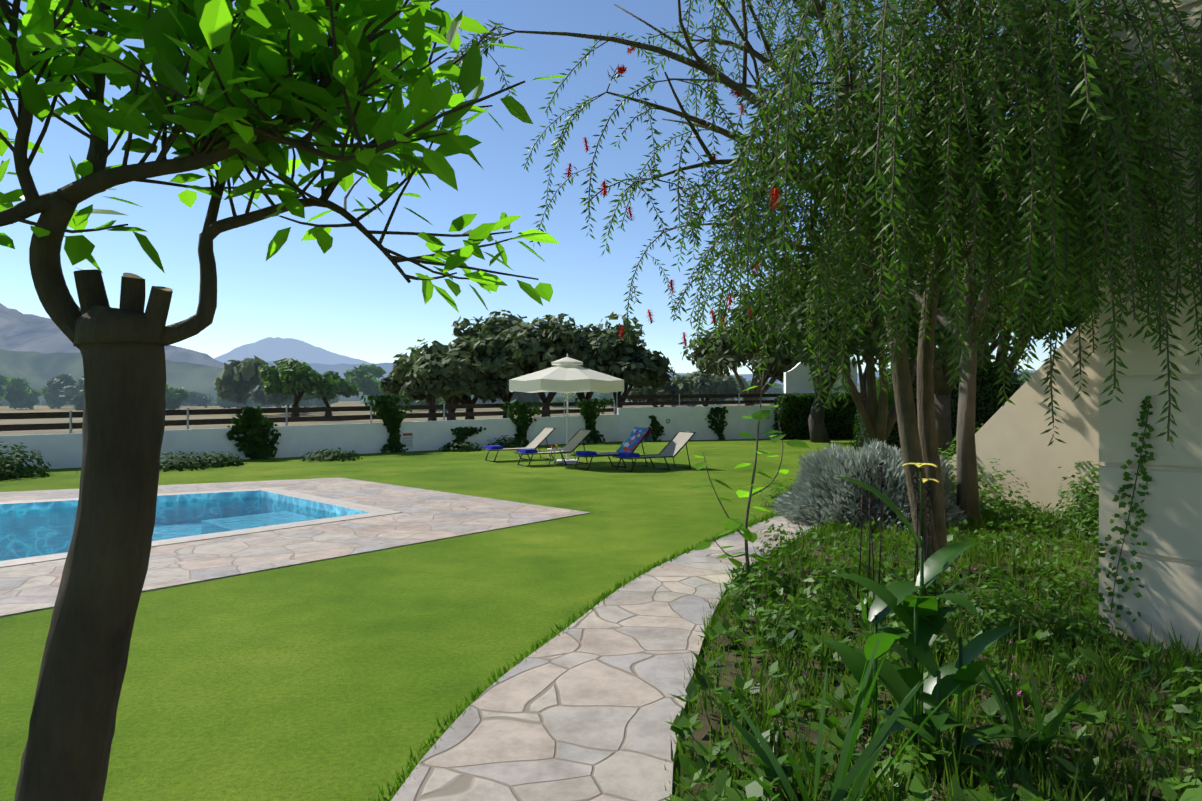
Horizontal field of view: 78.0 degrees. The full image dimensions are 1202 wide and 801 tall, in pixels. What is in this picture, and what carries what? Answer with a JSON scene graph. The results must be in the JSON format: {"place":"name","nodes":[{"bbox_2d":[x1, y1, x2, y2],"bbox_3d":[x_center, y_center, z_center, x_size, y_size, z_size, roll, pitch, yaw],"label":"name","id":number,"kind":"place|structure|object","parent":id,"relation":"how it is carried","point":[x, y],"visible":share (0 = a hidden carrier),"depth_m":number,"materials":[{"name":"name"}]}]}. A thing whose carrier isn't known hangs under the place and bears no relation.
{"place":"outdoors","nodes":[
{"label":"outdoors","id":0,"kind":"place"},
{"bbox_2d":[0,303,228,368],"bbox_3d":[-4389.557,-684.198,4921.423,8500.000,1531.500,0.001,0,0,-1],"label":"mountain","id":1,"kind":"structure","parent":0,"point":[19,331],"depth_m":4933.40,"materials":[{"name":"stone"}]},
{"bbox_2d":[0,477,589,616],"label":"pool paving","id":2,"kind":"structure","parent":0,"point":[396,516],"depth_m":8.65,"materials":[{"name":"grey stone"}]},
{"bbox_2d":[0,490,368,560],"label":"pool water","id":3,"kind":"structure","parent":2,"relation":"in","point":[190,498],"depth_m":11.30,"materials":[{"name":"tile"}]},
{"bbox_2d":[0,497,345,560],"bbox_3d":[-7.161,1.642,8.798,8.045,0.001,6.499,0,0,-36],"label":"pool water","id":4,"kind":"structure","parent":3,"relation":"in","point":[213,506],"depth_m":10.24,"materials":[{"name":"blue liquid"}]},
{"bbox_2d":[214,337,375,364],"bbox_3d":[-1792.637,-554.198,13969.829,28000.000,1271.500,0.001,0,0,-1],"label":"mountain","id":5,"kind":"structure","parent":0,"point":[271,349],"depth_m":13895.44,"materials":[{"name":"stone"}]},
{"bbox_2d":[0,401,769,435],"bbox_3d":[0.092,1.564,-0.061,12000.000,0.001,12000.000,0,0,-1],"label":"field ground","id":6,"kind":"structure","parent":0,"point":[7,409],"depth_m":72.53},
{"bbox_2d":[0,310,1034,420],"bbox_3d":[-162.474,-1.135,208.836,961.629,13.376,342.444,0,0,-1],"label":"valley trees","id":7,"kind":"object","parent":6,"relation":"on","point":[467,367],"visible":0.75,"depth_m":47.44,"materials":[{"name":"green plant"}]},
{"bbox_2d":[679,320,805,405],"bbox_3d":[7.871,-1.511,40.095,7.230,6.466,7.088,0,0,-1],"label":"olive tree","id":8,"kind":"object","parent":6,"relation":"on","point":[724,357],"visible":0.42,"depth_m":38.91,"materials":[{"name":"green plant"}]},
{"bbox_2d":[718,275,865,367],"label":"tree","id":9,"kind":"object","parent":6,"relation":"on","point":[740,360],"depth_m":45.95,"materials":[{"name":"green plant"}]},
{"bbox_2d":[937,320,1074,360],"bbox_3d":[16.757,-4.008,34.053,10.797,11.415,11.129,0,0,-1],"label":"tree","id":10,"kind":"object","parent":6,"relation":"on","point":[992,346],"depth_m":33.95,"materials":[{"name":"green plant"}]},
{"bbox_2d":[0,349,859,400],"bbox_3d":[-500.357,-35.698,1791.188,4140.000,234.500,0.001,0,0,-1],"label":"hill","id":11,"kind":"structure","parent":0,"point":[37,370],"depth_m":1777.27,"materials":[{"name":"green plant"}]},
{"bbox_2d":[0,439,947,800],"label":"lawn","id":12,"kind":"structure","parent":0,"point":[352,677],"depth_m":5.16,"materials":[{"name":"green plant"}]},
{"bbox_2d":[0,0,564,800],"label":"tree","id":13,"kind":"object","parent":12,"relation":"on","point":[254,74],"visible":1,"depth_m":1.17,"materials":[{"name":"green plant"}]},
{"bbox_2d":[0,405,780,469],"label":"garden wall","id":14,"kind":"structure","parent":12,"relation":"on","point":[60,451],"depth_m":22.81,"materials":[{"name":"white paint"}]},
{"bbox_2d":[0,394,727,480],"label":"shrubs","id":15,"kind":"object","parent":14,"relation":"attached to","point":[256,439],"depth_m":19.89,"materials":[{"name":"green plant"}]},
{"bbox_2d":[402,415,769,449],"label":"wall fittings","id":16,"kind":"object","parent":14,"relation":"attached to","point":[407,439],"depth_m":22.56,"materials":[{"name":"brown"}]},
{"bbox_2d":[784,360,856,397],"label":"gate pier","id":17,"kind":"structure","parent":14,"relation":"on","point":[797,377],"depth_m":31.10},
{"bbox_2d":[0,393,860,432],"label":"fence","id":18,"kind":"object","parent":12,"relation":"on","point":[70,425],"visible":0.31,"depth_m":21.73,"materials":[{"name":"brown wood"}]},
{"bbox_2d":[481,427,555,461],"bbox_3d":[-2.142,1.137,19.320,1.832,0.841,0.652,0,0,-29],"label":"lounger","id":19,"kind":"object","parent":12,"relation":"on","point":[543,434],"visible":0.85,"depth_m":19.45,"materials":[{"name":"grey fabric"}]},
{"bbox_2d":[514,429,592,466],"bbox_3d":[-1.152,1.137,17.998,1.832,0.841,0.652,0,0,-29],"label":"lounger","id":20,"kind":"object","parent":12,"relation":"on","point":[577,439],"visible":0.88,"depth_m":18.10,"materials":[{"name":"grey fabric"}]},
{"bbox_2d":[547,443,563,465],"bbox_3d":[-1.087,1.288,17.770,0.400,0.532,0.404,0,0,-1],"label":"side table","id":21,"kind":"object","parent":12,"relation":"on","point":[554,449],"visible":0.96,"depth_m":17.80,"materials":[{"name":"white plastic"}]},
{"bbox_2d":[509,353,623,463],"bbox_3d":[-0.835,0.192,18.443,2.780,2.720,2.780,0,0,-1],"label":"umbrella","id":22,"kind":"object","parent":12,"relation":"on","point":[567,374],"visible":0.98,"depth_m":17.55,"materials":[{"name":"white fabric"}]},
{"bbox_2d":[571,427,651,469],"bbox_3d":[0.244,1.098,17.224,1.808,0.918,0.652,0,0,-29],"label":"lounger","id":23,"kind":"object","parent":12,"relation":"on","point":[636,437],"visible":0.81,"depth_m":17.35,"materials":[{"name":"blue fabric"}]},
{"bbox_2d":[613,431,695,471],"bbox_3d":[1.205,1.137,16.698,1.832,0.841,0.652,0,0,-29],"label":"lounger","id":24,"kind":"object","parent":12,"relation":"on","point":[675,445],"visible":0.94,"depth_m":16.84,"materials":[{"name":"grey fabric"}]},
{"bbox_2d":[771,392,826,439],"bbox_3d":[7.956,0.667,30.086,2.236,2.016,1.381,0,0,-7],"label":"hedge","id":25,"kind":"object","parent":12,"relation":"on","point":[793,411],"visible":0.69,"depth_m":29.61,"materials":[{"name":"green plant"}]},
{"bbox_2d":[719,239,882,442],"bbox_3d":[7.882,-2.196,27.469,6.852,7.852,6.664,0,0,-1],"label":"tree","id":26,"kind":"object","parent":12,"relation":"on","point":[818,431],"visible":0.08,"depth_m":27.24,"materials":[{"name":"green plant"}]},
{"bbox_2d":[823,391,860,438],"bbox_3d":[9.830,0.620,30.309,2.231,2.064,1.416,0,0,-6],"label":"hedge","id":27,"kind":"object","parent":12,"relation":"on","point":[840,425],"visible":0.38,"depth_m":29.82,"materials":[{"name":"green plant"}]},
{"bbox_2d":[826,393,852,412],"bbox_3d":[9.579,0.092,30.083,2.042,1.239,1.658,0,0,-1],"label":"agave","id":28,"kind":"object","parent":27,"relation":"on","point":[830,407],"visible":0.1,"depth_m":29.72,"materials":[{"name":"green plant"}]},
{"bbox_2d":[876,381,896,420],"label":"slim conifer","id":29,"kind":"object","parent":12,"relation":"on","point":[891,399],"visible":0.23,"depth_m":19.88,"materials":[{"name":"green plant"}]},
{"bbox_2d":[768,213,1008,446],"bbox_3d":[5.978,-1.239,16.029,4.820,5.892,4.902,0,0,-1],"label":"tree","id":30,"kind":"object","parent":12,"relation":"on","point":[878,419],"visible":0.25,"depth_m":15.44,"materials":[{"name":"green plant"}]},
{"bbox_2d":[757,423,1102,552],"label":"shrubs","id":31,"kind":"object","parent":12,"relation":"on","point":[954,489],"visible":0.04,"depth_m":9.86,"materials":[{"name":"green plant"}]},
{"bbox_2d":[850,360,1024,453],"bbox_3d":[10.303,0.217,22.109,5.202,2.904,2.261,0,0,-1],"label":"tall hedge","id":32,"kind":"object","parent":12,"relation":"on","point":[987,401],"visible":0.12,"depth_m":21.42,"materials":[{"name":"green plant"}]},
{"bbox_2d":[826,175,1092,458],"bbox_3d":[9.268,-2.635,19.751,7.014,8.619,6.922,0,0,-1],"label":"tree","id":33,"kind":"object","parent":12,"relation":"on","point":[943,389],"visible":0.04,"depth_m":19.88,"materials":[{"name":"green plant"}]},
{"bbox_2d":[912,221,1103,383],"bbox_3d":[12.984,-2.731,24.115,7.863,8.919,8.486,0,0,-1],"label":"tree","id":34,"kind":"object","parent":12,"relation":"on","point":[1065,324],"visible":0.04,"depth_m":23.29,"materials":[{"name":"green plant"}]},
{"bbox_2d":[0,0,1098,374],"label":"sky","id":35,"kind":"structure","parent":0,"point":[350,300],"materials":[{"name":"blue"}]},
{"bbox_2d":[391,512,821,800],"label":"path","id":36,"kind":"structure","parent":0,"point":[587,707],"depth_m":3.68,"materials":[{"name":"stone"}]},
{"bbox_2d":[267,361,1036,387],"bbox_3d":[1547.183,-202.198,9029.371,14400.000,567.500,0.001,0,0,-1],"label":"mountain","id":37,"kind":"structure","parent":0,"point":[341,368],"depth_m":8947.47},
{"bbox_2d":[680,512,1201,800],"bbox_3d":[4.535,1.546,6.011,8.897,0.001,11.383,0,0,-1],"label":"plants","id":38,"kind":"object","parent":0,"point":[698,734],"depth_m":3.76,"materials":[{"name":"green plant"}]},
{"bbox_2d":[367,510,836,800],"bbox_3d":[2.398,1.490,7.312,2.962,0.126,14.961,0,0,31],"label":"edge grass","id":39,"kind":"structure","parent":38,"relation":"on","point":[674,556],"depth_m":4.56,"materials":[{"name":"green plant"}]},
{"bbox_2d":[690,367,809,579],"bbox_3d":[1.247,0.629,6.304,1.121,1.848,0.494,0,0,-29],"label":"sapling","id":40,"kind":"object","parent":38,"relation":"on","point":[731,524],"visible":0.98,"depth_m":6.32,"materials":[{"name":"green plant"}]},
{"bbox_2d":[767,721,781,800],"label":"stem","id":41,"kind":"object","parent":38,"relation":"on","point":[777,735],"visible":0.33,"depth_m":3.32,"materials":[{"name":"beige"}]},
{"bbox_2d":[431,0,1201,570],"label":"bottlebrush tree","id":42,"kind":"object","parent":38,"relation":"on","point":[919,444],"visible":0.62,"depth_m":4.63,"materials":[{"name":"green plant"}]},
{"bbox_2d":[770,438,969,533],"bbox_3d":[3.469,1.019,9.529,2.420,1.082,2.358,0,0,-1],"label":"lavender","id":43,"kind":"object","parent":38,"relation":"on","point":[819,489],"visible":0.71,"depth_m":9.05,"materials":[{"name":"grey plant"}]},
{"bbox_2d":[708,627,1097,800],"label":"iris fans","id":44,"kind":"object","parent":38,"relation":"on","point":[864,764],"visible":0.94,"depth_m":2.72,"materials":[{"name":"green plant"}]},
{"bbox_2d":[821,461,994,632],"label":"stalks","id":45,"kind":"object","parent":38,"relation":"on","point":[865,613],"visible":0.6,"depth_m":5.14,"materials":[{"name":"green plant"}]},
{"bbox_2d":[824,463,1032,781],"bbox_3d":[1.368,0.916,3.241,0.727,1.271,0.765,0,0,-36],"label":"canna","id":46,"kind":"object","parent":38,"relation":"on","point":[922,618],"visible":0.85,"depth_m":3.18,"materials":[{"name":"green plant"}]},
{"bbox_2d":[664,458,1201,800],"bbox_3d":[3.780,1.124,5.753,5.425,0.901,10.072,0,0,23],"label":"bed plants","id":47,"kind":"object","parent":38,"relation":"on","point":[1195,688],"visible":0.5,"depth_m":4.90,"materials":[{"name":"green plant"}]},
{"bbox_2d":[799,79,1097,528],"bbox_3d":[4.468,-1.020,9.222,3.952,5.354,4.115,0,0,-1],"label":"garden tree","id":48,"kind":"object","parent":38,"relation":"on","point":[967,489],"visible":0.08,"depth_m":8.96,"materials":[{"name":"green plant"}]},
{"bbox_2d":[1099,0,1201,655],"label":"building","id":49,"kind":"structure","parent":0,"point":[1169,558],"depth_m":4.66,"materials":[{"name":"white paint"}]},
{"bbox_2d":[948,314,1104,515],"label":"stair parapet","id":50,"kind":"structure","parent":49,"relation":"attached to","point":[1010,436],"depth_m":9.82,"materials":[{"name":"white paint"}]},
{"bbox_2d":[1083,396,1154,621],"bbox_3d":[3.343,0.691,4.803,0.065,1.445,0.408,0,0,-36],"label":"climbing vine","id":51,"kind":"object","parent":49,"relation":"attached to","point":[1122,504],"visible":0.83,"depth_m":4.74,"materials":[{"name":"green plant"}]}
]}

